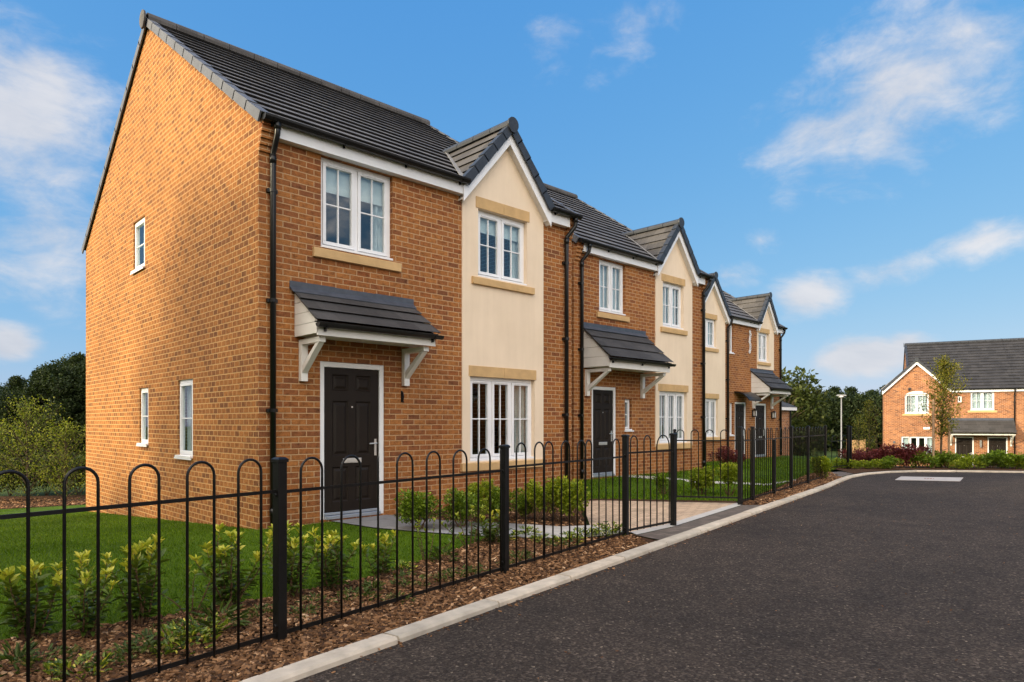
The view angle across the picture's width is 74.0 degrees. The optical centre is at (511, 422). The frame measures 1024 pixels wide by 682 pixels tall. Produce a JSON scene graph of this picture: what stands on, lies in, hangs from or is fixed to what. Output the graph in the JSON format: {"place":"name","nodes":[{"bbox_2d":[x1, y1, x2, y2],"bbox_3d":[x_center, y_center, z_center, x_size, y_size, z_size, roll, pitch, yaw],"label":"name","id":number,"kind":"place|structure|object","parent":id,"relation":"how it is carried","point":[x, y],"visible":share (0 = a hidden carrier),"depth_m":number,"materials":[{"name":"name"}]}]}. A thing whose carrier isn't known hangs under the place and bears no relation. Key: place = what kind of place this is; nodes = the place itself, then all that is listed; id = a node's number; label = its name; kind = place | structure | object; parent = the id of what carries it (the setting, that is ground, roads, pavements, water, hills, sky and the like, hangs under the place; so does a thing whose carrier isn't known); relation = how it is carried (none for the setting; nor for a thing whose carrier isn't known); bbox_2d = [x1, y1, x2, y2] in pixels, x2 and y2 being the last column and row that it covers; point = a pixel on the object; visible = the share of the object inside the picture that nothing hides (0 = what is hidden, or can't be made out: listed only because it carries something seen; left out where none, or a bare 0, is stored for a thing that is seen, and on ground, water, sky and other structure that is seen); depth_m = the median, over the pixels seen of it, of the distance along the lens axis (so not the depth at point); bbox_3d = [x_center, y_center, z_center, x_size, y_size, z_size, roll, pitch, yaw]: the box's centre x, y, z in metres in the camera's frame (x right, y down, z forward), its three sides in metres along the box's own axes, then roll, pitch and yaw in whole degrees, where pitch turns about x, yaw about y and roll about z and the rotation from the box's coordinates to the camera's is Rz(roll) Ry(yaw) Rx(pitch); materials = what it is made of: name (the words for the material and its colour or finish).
{"place":"outdoors","nodes":[
{"label":"outdoors","id":0,"kind":"place"},
{"bbox_2d":[0,505,483,639],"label":"lawn","id":1,"kind":"structure","parent":0,"point":[172,578],"depth_m":6.88,"materials":[{"name":"green plant"}]},
{"bbox_2d":[334,515,524,536],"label":"paved path","id":2,"kind":"structure","parent":1,"relation":"on","point":[387,521],"depth_m":8.63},
{"bbox_2d":[0,445,1001,614],"bbox_3d":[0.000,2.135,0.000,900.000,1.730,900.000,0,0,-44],"label":"ground","id":3,"kind":"structure","parent":0,"point":[53,492],"depth_m":23.29,"materials":[{"name":"green plant"}]},
{"bbox_2d":[0,457,39,495],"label":"wild bush","id":4,"kind":"object","parent":3,"relation":"on","point":[9,479],"visible":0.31,"depth_m":22.18,"materials":[{"name":"green plant"}]},
{"bbox_2d":[0,386,51,461],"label":"woodland tree","id":5,"kind":"object","parent":3,"relation":"on","point":[6,404],"visible":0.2,"depth_m":33.37,"materials":[{"name":"green plant"}]},
{"bbox_2d":[9,451,70,495],"bbox_3d":[-15.441,1.674,22.575,2.011,1.488,1.871,0,0,18],"label":"wild bush","id":6,"kind":"object","parent":3,"relation":"on","point":[39,479],"visible":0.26,"depth_m":22.15,"materials":[{"name":"green plant"}]},
{"bbox_2d":[0,495,85,508],"bbox_3d":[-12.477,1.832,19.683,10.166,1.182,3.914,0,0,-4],"label":"bark chips","id":7,"kind":"object","parent":3,"relation":"on","point":[68,503],"visible":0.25,"depth_m":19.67,"materials":[{"name":"soil"}]},
{"bbox_2d":[0,420,45,491],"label":"young tree","id":8,"kind":"object","parent":7,"relation":"on","point":[2,436],"visible":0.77,"depth_m":20.76,"materials":[{"name":"green plant"}]},
{"bbox_2d":[0,392,68,497],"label":"young tree","id":9,"kind":"object","parent":7,"relation":"on","point":[23,446],"visible":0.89,"depth_m":20.25,"materials":[{"name":"green plant"}]},
{"bbox_2d":[13,416,85,501],"bbox_3d":[-13.209,1.114,19.715,2.143,2.640,1.885,0,0,-44],"label":"young tree","id":10,"kind":"object","parent":7,"relation":"on","point":[64,471],"visible":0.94,"depth_m":19.78,"materials":[{"name":"green plant"}]},
{"bbox_2d":[37,449,85,494],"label":"wild bush","id":11,"kind":"object","parent":7,"relation":"on","point":[69,464],"visible":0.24,"depth_m":21.82,"materials":[{"name":"green plant"}]},
{"bbox_2d":[16,360,85,460],"bbox_3d":[-22.510,-0.567,34.108,3.926,5.223,4.259,0,0,-32],"label":"woodland tree","id":12,"kind":"object","parent":3,"relation":"on","point":[53,382],"visible":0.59,"depth_m":33.26,"materials":[{"name":"green plant"}]},
{"bbox_2d":[52,359,85,452],"bbox_3d":[-21.055,-1.077,34.873,4.035,5.368,4.377,0,0,43],"label":"woodland tree","id":13,"kind":"object","parent":3,"relation":"on","point":[82,380],"visible":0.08,"depth_m":33.74,"materials":[{"name":"green plant"}]},
{"bbox_2d":[0,534,656,681],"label":"mulch bed","id":14,"kind":"object","parent":3,"relation":"on","point":[647,540],"visible":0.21,"depth_m":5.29,"materials":[{"name":"brown wood"}]},
{"bbox_2d":[0,638,42,676],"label":"plant","id":15,"kind":"object","parent":14,"relation":"on","point":[17,652],"visible":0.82,"depth_m":3.57,"materials":[{"name":"green plant"}]},
{"bbox_2d":[0,559,67,643],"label":"laurel shrub","id":16,"kind":"object","parent":14,"relation":"on","point":[11,590],"visible":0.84,"depth_m":4.01,"materials":[{"name":"green plant"}]},
{"bbox_2d":[7,643,78,673],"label":"plant","id":17,"kind":"object","parent":14,"relation":"on","point":[36,658],"visible":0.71,"depth_m":3.64,"materials":[{"name":"green plant"}]},
{"bbox_2d":[42,650,114,681],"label":"plant","id":18,"kind":"object","parent":14,"relation":"on","point":[87,655],"visible":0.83,"depth_m":3.48,"materials":[{"name":"green plant"}]},
{"bbox_2d":[51,549,118,639],"bbox_3d":[-2.589,1.036,4.117,0.331,0.563,0.470,-1,3,-36],"label":"laurel shrub","id":19,"kind":"object","parent":14,"relation":"on","point":[87,623],"visible":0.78,"depth_m":4.08,"materials":[{"name":"green plant"}]},
{"bbox_2d":[94,635,174,666],"bbox_3d":[-2.076,1.244,3.723,0.330,0.101,0.350,0,0,32],"label":"plant","id":20,"kind":"object","parent":14,"relation":"on","point":[133,647],"visible":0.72,"depth_m":3.74,"materials":[{"name":"green plant"}]},
{"bbox_2d":[101,532,170,624],"bbox_3d":[-2.397,1.010,4.387,0.333,0.630,0.338,0,0,31],"label":"laurel shrub","id":21,"kind":"object","parent":14,"relation":"on","point":[138,603],"visible":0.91,"depth_m":4.34,"materials":[{"name":"green plant"}]},
{"bbox_2d":[121,627,185,655],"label":"plant","id":22,"kind":"object","parent":14,"relation":"on","point":[145,633],"visible":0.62,"depth_m":3.86,"materials":[{"name":"green plant"}]},
{"bbox_2d":[145,623,216,655],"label":"plant","id":23,"kind":"object","parent":14,"relation":"on","point":[173,629],"visible":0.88,"depth_m":3.90,"materials":[{"name":"green plant"}]},
{"bbox_2d":[147,565,216,615],"bbox_3d":[-2.209,1.126,4.579,0.514,0.387,0.223,0,0,5],"label":"laurel shrub","id":24,"kind":"object","parent":14,"relation":"on","point":[195,571],"visible":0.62,"depth_m":4.56,"materials":[{"name":"green plant"}]},
{"bbox_2d":[168,612,231,641],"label":"plant","id":25,"kind":"object","parent":14,"relation":"on","point":[195,624],"visible":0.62,"depth_m":4.10,"materials":[{"name":"green plant"}]},
{"bbox_2d":[189,599,250,631],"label":"plant","id":26,"kind":"object","parent":14,"relation":"on","point":[231,610],"visible":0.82,"depth_m":4.22,"materials":[{"name":"green plant"}]},
{"bbox_2d":[189,522,272,608],"bbox_3d":[-1.954,1.009,4.780,0.599,0.624,0.367,0,-1,-25],"label":"laurel shrub","id":27,"kind":"object","parent":14,"relation":"on","point":[229,572],"visible":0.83,"depth_m":4.73,"materials":[{"name":"green plant"}]},
{"bbox_2d":[263,520,323,599],"bbox_3d":[-1.674,1.015,5.040,0.515,0.613,0.358,-1,2,43],"label":"laurel shrub","id":28,"kind":"object","parent":14,"relation":"on","point":[292,578],"visible":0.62,"depth_m":5.00,"materials":[{"name":"green plant"}]},
{"bbox_2d":[0,434,629,681],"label":"railing fence","id":29,"kind":"object","parent":14,"relation":"on","point":[280,491],"visible":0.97,"depth_m":4.04,"materials":[{"name":"black metal"}]},
{"bbox_2d":[629,433,676,530],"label":"garden gate","id":30,"kind":"structure","parent":29,"relation":"attached to","point":[672,451],"depth_m":8.38,"materials":[{"name":"black metal"}]},
{"bbox_2d":[306,526,363,591],"bbox_3d":[-1.407,1.063,5.279,0.364,0.517,0.370,0,0,35],"label":"laurel shrub","id":31,"kind":"object","parent":14,"relation":"on","point":[331,577],"visible":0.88,"depth_m":5.24,"materials":[{"name":"green plant"}]},
{"bbox_2d":[362,530,395,577],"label":"laurel shrub","id":32,"kind":"object","parent":14,"relation":"on","point":[383,553],"visible":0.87,"depth_m":5.67,"materials":[{"name":"green plant"}]},
{"bbox_2d":[414,518,462,561],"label":"laurel shrub","id":33,"kind":"object","parent":14,"relation":"on","point":[418,530],"visible":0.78,"depth_m":6.41,"materials":[{"name":"green plant"}]},
{"bbox_2d":[441,504,485,547],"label":"laurel shrub","id":34,"kind":"object","parent":14,"relation":"on","point":[471,522],"visible":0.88,"depth_m":7.09,"materials":[{"name":"green plant"}]},
{"bbox_2d":[476,509,499,544],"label":"laurel shrub","id":35,"kind":"object","parent":14,"relation":"on","point":[494,534],"visible":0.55,"depth_m":7.24,"materials":[{"name":"green plant"}]},
{"bbox_2d":[81,9,582,529],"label":"brick house","id":36,"kind":"structure","parent":3,"relation":"on","point":[295,267],"depth_m":10.13,"materials":[{"name":"brown brick"}]},
{"bbox_2d":[130,217,144,274],"bbox_3d":[-6.459,-3.080,11.825,0.140,0.920,0.750,0,0,-44],"label":"window","id":37,"kind":"structure","parent":36,"relation":"in","point":[139,224],"depth_m":12.00,"materials":[{"name":"white plastic"}]},
{"bbox_2d":[136,388,147,446],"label":"window","id":38,"kind":"structure","parent":36,"relation":"in","point":[144,442],"depth_m":11.76,"materials":[{"name":"white plastic"}]},
{"bbox_2d":[174,379,192,459],"bbox_3d":[-4.827,-0.045,10.189,0.224,1.310,0.730,0,0,-44],"label":"window","id":39,"kind":"structure","parent":36,"relation":"in","point":[187,454],"depth_m":10.33,"materials":[{"name":"white plastic"}]},
{"bbox_2d":[320,361,383,519],"bbox_3d":[-2.175,0.230,9.230,0.987,2.080,0.130,0,0,-44],"label":"door","id":40,"kind":"structure","parent":36,"relation":"in","point":[351,394],"depth_m":9.22,"materials":[{"name":"black plastic"}]},
{"bbox_2d":[312,157,400,271],"bbox_3d":[-2.148,-2.848,9.308,1.348,1.395,0.265,0,0,-44],"label":"window","id":41,"kind":"structure","parent":36,"relation":"in","point":[358,185],"depth_m":9.30,"materials":[{"name":"white plastic"}]},
{"bbox_2d":[460,365,542,471],"bbox_3d":[-0.194,-0.075,11.176,1.825,1.650,0.281,0,0,-44],"label":"window","id":42,"kind":"structure","parent":36,"relation":"in","point":[517,418],"depth_m":11.26,"materials":[{"name":"white plastic"}]},
{"bbox_2d":[471,196,534,294],"bbox_3d":[-0.201,-2.875,11.168,1.375,1.390,0.279,0,0,-44],"label":"window","id":43,"kind":"structure","parent":36,"relation":"in","point":[502,228],"depth_m":11.17,"materials":[{"name":"white plastic"}]},
{"bbox_2d":[394,501,583,525],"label":"bark chips","id":44,"kind":"object","parent":3,"relation":"on","point":[547,520],"visible":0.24,"depth_m":9.21,"materials":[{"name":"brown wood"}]},
{"bbox_2d":[394,488,444,531],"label":"bush","id":45,"kind":"object","parent":44,"relation":"on","point":[405,508],"visible":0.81,"depth_m":8.15,"materials":[{"name":"green plant"}]},
{"bbox_2d":[441,488,481,526],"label":"bush","id":46,"kind":"object","parent":44,"relation":"on","point":[459,502],"visible":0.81,"depth_m":8.42,"materials":[{"name":"green plant"}]},
{"bbox_2d":[464,478,498,522],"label":"bush","id":47,"kind":"object","parent":44,"relation":"on","point":[472,488],"visible":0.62,"depth_m":8.74,"materials":[{"name":"green plant"}]},
{"bbox_2d":[481,483,519,521],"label":"bush","id":48,"kind":"object","parent":44,"relation":"on","point":[495,501],"visible":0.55,"depth_m":8.92,"materials":[{"name":"green plant"}]},
{"bbox_2d":[511,487,540,520],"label":"bush","id":49,"kind":"object","parent":44,"relation":"on","point":[521,504],"visible":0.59,"depth_m":9.05,"materials":[{"name":"green plant"}]},
{"bbox_2d":[522,478,558,522],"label":"bush","id":50,"kind":"object","parent":44,"relation":"on","point":[538,493],"visible":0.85,"depth_m":8.84,"materials":[{"name":"green plant"}]},
{"bbox_2d":[538,475,574,520],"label":"bush","id":51,"kind":"object","parent":44,"relation":"on","point":[565,481],"visible":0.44,"depth_m":8.88,"materials":[{"name":"green plant"}]},
{"bbox_2d":[554,478,590,522],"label":"bush","id":52,"kind":"object","parent":44,"relation":"on","point":[565,501],"visible":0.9,"depth_m":8.79,"materials":[{"name":"green plant"}]},
{"bbox_2d":[544,183,713,481],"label":"brick house","id":53,"kind":"structure","parent":3,"relation":"on","point":[638,310],"depth_m":15.32,"materials":[{"name":"brown brick"}]},
{"bbox_2d":[592,386,614,476],"bbox_3d":[1.934,0.183,14.521,0.840,1.915,0.130,0,0,-44],"label":"door","id":54,"kind":"structure","parent":53,"relation":"in","point":[603,398],"depth_m":14.53,"materials":[{"name":"black plastic"}]},
{"bbox_2d":[596,260,629,321],"bbox_3d":[2.113,-2.880,14.746,1.110,1.300,0.266,0,0,-44],"label":"window","id":55,"kind":"structure","parent":53,"relation":"in","point":[610,274],"depth_m":14.74,"materials":[{"name":"white plastic"}]},
{"bbox_2d":[655,384,690,449],"bbox_3d":[3.813,-0.150,16.369,1.490,1.540,0.281,0,0,-44],"label":"window","id":56,"kind":"structure","parent":53,"relation":"in","point":[673,402],"depth_m":16.38,"materials":[{"name":"white plastic"}]},
{"bbox_2d":[660,273,687,335],"bbox_3d":[3.807,-2.825,16.363,1.115,1.370,0.280,0,0,-44],"label":"window","id":57,"kind":"structure","parent":53,"relation":"in","point":[669,290],"depth_m":16.37,"materials":[{"name":"white plastic"}]},
{"bbox_2d":[239,470,1023,681],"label":"kerb","id":58,"kind":"structure","parent":3,"relation":"on","point":[301,669],"depth_m":4.85,"materials":[{"name":"concrete"}]},
{"bbox_2d":[639,505,760,539],"bbox_3d":[2.669,1.292,9.232,0.356,0.001,4.002,0,0,36],"label":"crossover","id":59,"kind":"object","parent":3,"relation":"on","point":[667,532],"visible":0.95,"depth_m":8.74,"materials":[{"name":"grey concrete"}]},
{"bbox_2d":[705,272,761,461],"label":"brick house","id":60,"kind":"structure","parent":3,"relation":"on","point":[729,396],"depth_m":23.52,"materials":[{"name":"beige paint"}]},
{"bbox_2d":[705,313,718,352],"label":"window","id":61,"kind":"structure","parent":60,"relation":"in","point":[709,324],"depth_m":22.99,"materials":[{"name":"white plastic"}]},
{"bbox_2d":[705,393,721,439],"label":"window","id":62,"kind":"structure","parent":60,"relation":"in","point":[710,404],"depth_m":23.00,"materials":[{"name":"white plastic"}]},
{"bbox_2d":[735,402,744,454],"bbox_3d":[8.144,0.245,24.365,0.820,1.990,0.130,0,0,-44],"label":"door","id":63,"kind":"structure","parent":60,"relation":"in","point":[739,406],"depth_m":24.36,"materials":[{"name":"black plastic"}]},
{"bbox_2d":[723,291,794,458],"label":"brick house","id":64,"kind":"structure","parent":3,"relation":"on","point":[768,387],"depth_m":25.65,"materials":[{"name":"brown brick"}]},
{"bbox_2d":[755,403,765,456],"bbox_3d":[9.268,0.265,25.447,0.880,1.990,0.130,0,0,-44],"label":"door","id":65,"kind":"structure","parent":64,"relation":"in","point":[760,421],"depth_m":25.51,"materials":[{"name":"black plastic"}]},
{"bbox_2d":[757,328,770,365],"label":"window","id":66,"kind":"structure","parent":64,"relation":"in","point":[762,337],"depth_m":25.65,"materials":[{"name":"white plastic"}]},
{"bbox_2d":[782,401,796,455],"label":"brick garage","id":67,"kind":"structure","parent":3,"relation":"on","point":[787,408],"depth_m":33.27,"materials":[{"name":"brown brick"}]},
{"bbox_2d":[782,387,832,455],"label":"woodland tree","id":68,"kind":"object","parent":3,"relation":"on","point":[824,423],"visible":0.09,"depth_m":56.89,"materials":[{"name":"green plant"}]},
{"bbox_2d":[782,365,839,455],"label":"woodland tree","id":69,"kind":"object","parent":3,"relation":"on","point":[806,393],"visible":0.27,"depth_m":50.53,"materials":[{"name":"green plant"}]},
{"bbox_2d":[823,395,862,449],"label":"woodland tree","id":70,"kind":"object","parent":3,"relation":"on","point":[833,408],"visible":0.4,"depth_m":72.13,"materials":[{"name":"green plant"}]},
{"bbox_2d":[827,391,874,449],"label":"woodland tree","id":71,"kind":"object","parent":3,"relation":"on","point":[858,399],"visible":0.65,"depth_m":71.19,"materials":[{"name":"green plant"}]},
{"bbox_2d":[852,390,882,449],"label":"woodland tree","id":72,"kind":"object","parent":3,"relation":"on","point":[879,402],"visible":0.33,"depth_m":70.92,"materials":[{"name":"green plant"}]},
{"bbox_2d":[858,400,882,450],"bbox_3d":[14.662,0.480,27.946,1.055,3.112,1.163,0,0,45],"label":"young tree","id":73,"kind":"object","parent":3,"relation":"on","point":[869,403],"visible":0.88,"depth_m":27.93,"materials":[{"name":"green plant"}]},
{"bbox_2d":[830,466,1023,473],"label":"end bed","id":74,"kind":"object","parent":3,"relation":"on","point":[858,470],"visible":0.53,"depth_m":18.98,"materials":[{"name":"soil"}]},
{"bbox_2d":[831,426,851,472],"bbox_3d":[9.211,0.763,19.021,1.260,1.374,0.072,0,0,-40],"label":"railing fence","id":75,"kind":"object","parent":74,"relation":"on","point":[849,442],"visible":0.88,"depth_m":19.28,"materials":[{"name":"black metal"}]},
{"bbox_2d":[879,442,923,467],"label":"barberry shrub","id":76,"kind":"object","parent":74,"relation":"on","point":[892,447],"visible":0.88,"depth_m":19.91,"materials":[{"name":"red plant"}]},
{"bbox_2d":[907,451,940,467],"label":"bush","id":77,"kind":"object","parent":74,"relation":"on","point":[932,462],"visible":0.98,"depth_m":19.65,"materials":[{"name":"green plant"}]},
{"bbox_2d":[915,353,971,467],"bbox_3d":[12.599,-0.324,19.886,1.455,3.470,1.357,0,0,29],"label":"young tree","id":78,"kind":"object","parent":74,"relation":"on","point":[944,387],"visible":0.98,"depth_m":19.79,"materials":[{"name":"green plant"}]},
{"bbox_2d":[973,449,1010,467],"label":"bush","id":79,"kind":"object","parent":74,"relation":"on","point":[990,457],"visible":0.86,"depth_m":19.44,"materials":[{"name":"green plant"}]},
{"bbox_2d":[881,339,1017,465],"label":"brick house","id":80,"kind":"structure","parent":3,"relation":"on","point":[987,422],"depth_m":42.93,"materials":[{"name":"orange brick"}]},
{"bbox_2d":[902,394,931,415],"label":"window","id":81,"kind":"structure","parent":80,"relation":"in","point":[912,401],"depth_m":43.23,"materials":[{"name":"white plastic"}]},
{"bbox_2d":[955,437,973,463],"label":"door","id":82,"kind":"structure","parent":80,"relation":"in","point":[963,445],"depth_m":42.01,"materials":[{"name":"black plastic"}]},
{"bbox_2d":[968,392,996,412],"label":"window","id":83,"kind":"structure","parent":80,"relation":"in","point":[978,400],"depth_m":41.65,"materials":[{"name":"white plastic"}]},
{"bbox_2d":[987,437,1007,465],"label":"door","id":84,"kind":"structure","parent":80,"relation":"in","point":[994,443],"depth_m":41.25,"materials":[{"name":"black plastic"}]},
{"bbox_2d":[1001,338,1023,454],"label":"brick house","id":85,"kind":"structure","parent":3,"relation":"on","point":[1014,348],"depth_m":41.52,"materials":[{"name":"orange brick"}]},
{"bbox_2d":[0,0,1023,394],"label":"sky","id":86,"kind":"structure","parent":0,"point":[857,164],"materials":[{"name":"blue"}]},
{"bbox_2d":[527,524,621,537],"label":"garden path","id":87,"kind":"structure","parent":0,"point":[557,530],"depth_m":8.15,"materials":[{"name":"grey concrete"}]},
{"bbox_2d":[583,500,733,531],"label":"driveway","id":88,"kind":"structure","parent":0,"point":[687,509],"depth_m":9.91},
{"bbox_2d":[632,503,739,533],"bbox_3d":[2.562,1.286,9.377,0.232,0.001,3.798,0,0,37],"label":"drive edge","id":89,"kind":"object","parent":88,"relation":"on","point":[685,520],"visible":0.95,"depth_m":9.06,"materials":[{"name":"concrete"}]},
{"bbox_2d":[673,429,737,498],"bbox_3d":[3.080,0.773,10.841,1.016,1.354,0.056,0,0,13],"label":"railing fence","id":90,"kind":"object","parent":88,"relation":"on","point":[705,440],"visible":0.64,"depth_m":10.83,"materials":[{"name":"black metal"}]},
{"bbox_2d":[294,472,1023,681],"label":"road","id":91,"kind":"structure","parent":0,"point":[739,628],"depth_m":4.87,"materials":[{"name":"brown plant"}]},
{"bbox_2d":[895,476,962,480],"bbox_3d":[9.930,1.333,16.159,1.763,0.030,1.169,0,0,16],"label":"access cover","id":92,"kind":"object","parent":91,"relation":"on","point":[932,478],"visible":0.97,"depth_m":16.17,"materials":[{"name":"concrete"}]},
{"bbox_2d":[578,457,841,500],"bbox_3d":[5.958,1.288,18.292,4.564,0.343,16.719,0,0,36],"label":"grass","id":93,"kind":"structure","parent":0,"point":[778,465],"depth_m":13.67,"materials":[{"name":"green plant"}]},
{"bbox_2d":[579,455,845,500],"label":"lawn","id":94,"kind":"structure","parent":0,"point":[633,485],"depth_m":13.83,"materials":[{"name":"green plant"}]},
{"bbox_2d":[587,498,735,502],"bbox_3d":[2.443,1.296,11.334,2.564,0.001,0.484,0,0,6],"label":"bed edge","id":95,"kind":"object","parent":94,"relation":"on","point":[708,501],"visible":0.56,"depth_m":11.37,"materials":[{"name":"concrete"}]},
{"bbox_2d":[687,466,715,493],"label":"bush","id":96,"kind":"object","parent":94,"relation":"on","point":[709,477],"visible":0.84,"depth_m":12.27,"materials":[{"name":"green plant"}]},
{"bbox_2d":[714,462,743,495],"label":"bush","id":97,"kind":"object","parent":94,"relation":"on","point":[733,472],"visible":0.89,"depth_m":12.06,"materials":[{"name":"green plant"}]},
{"label":"verge bed","id":98,"kind":"structure","parent":0,"visible":0},
{"bbox_2d":[737,425,826,505],"bbox_3d":[5.458,0.753,13.307,0.072,1.394,6.462,0,0,36],"label":"railing fence","id":99,"kind":"object","parent":98,"relation":"on","point":[752,439],"visible":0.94,"depth_m":12.30,"materials":[{"name":"black metal"}]},
{"bbox_2d":[742,471,840,504],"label":"bark chips","id":100,"kind":"object","parent":98,"relation":"on","point":[780,494],"visible":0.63,"depth_m":12.99,"materials":[{"name":"brown wood"}]},
{"bbox_2d":[810,455,832,478],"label":"bush","id":101,"kind":"object","parent":98,"relation":"on","point":[826,465],"visible":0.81,"depth_m":15.55,"materials":[{"name":"green plant"}]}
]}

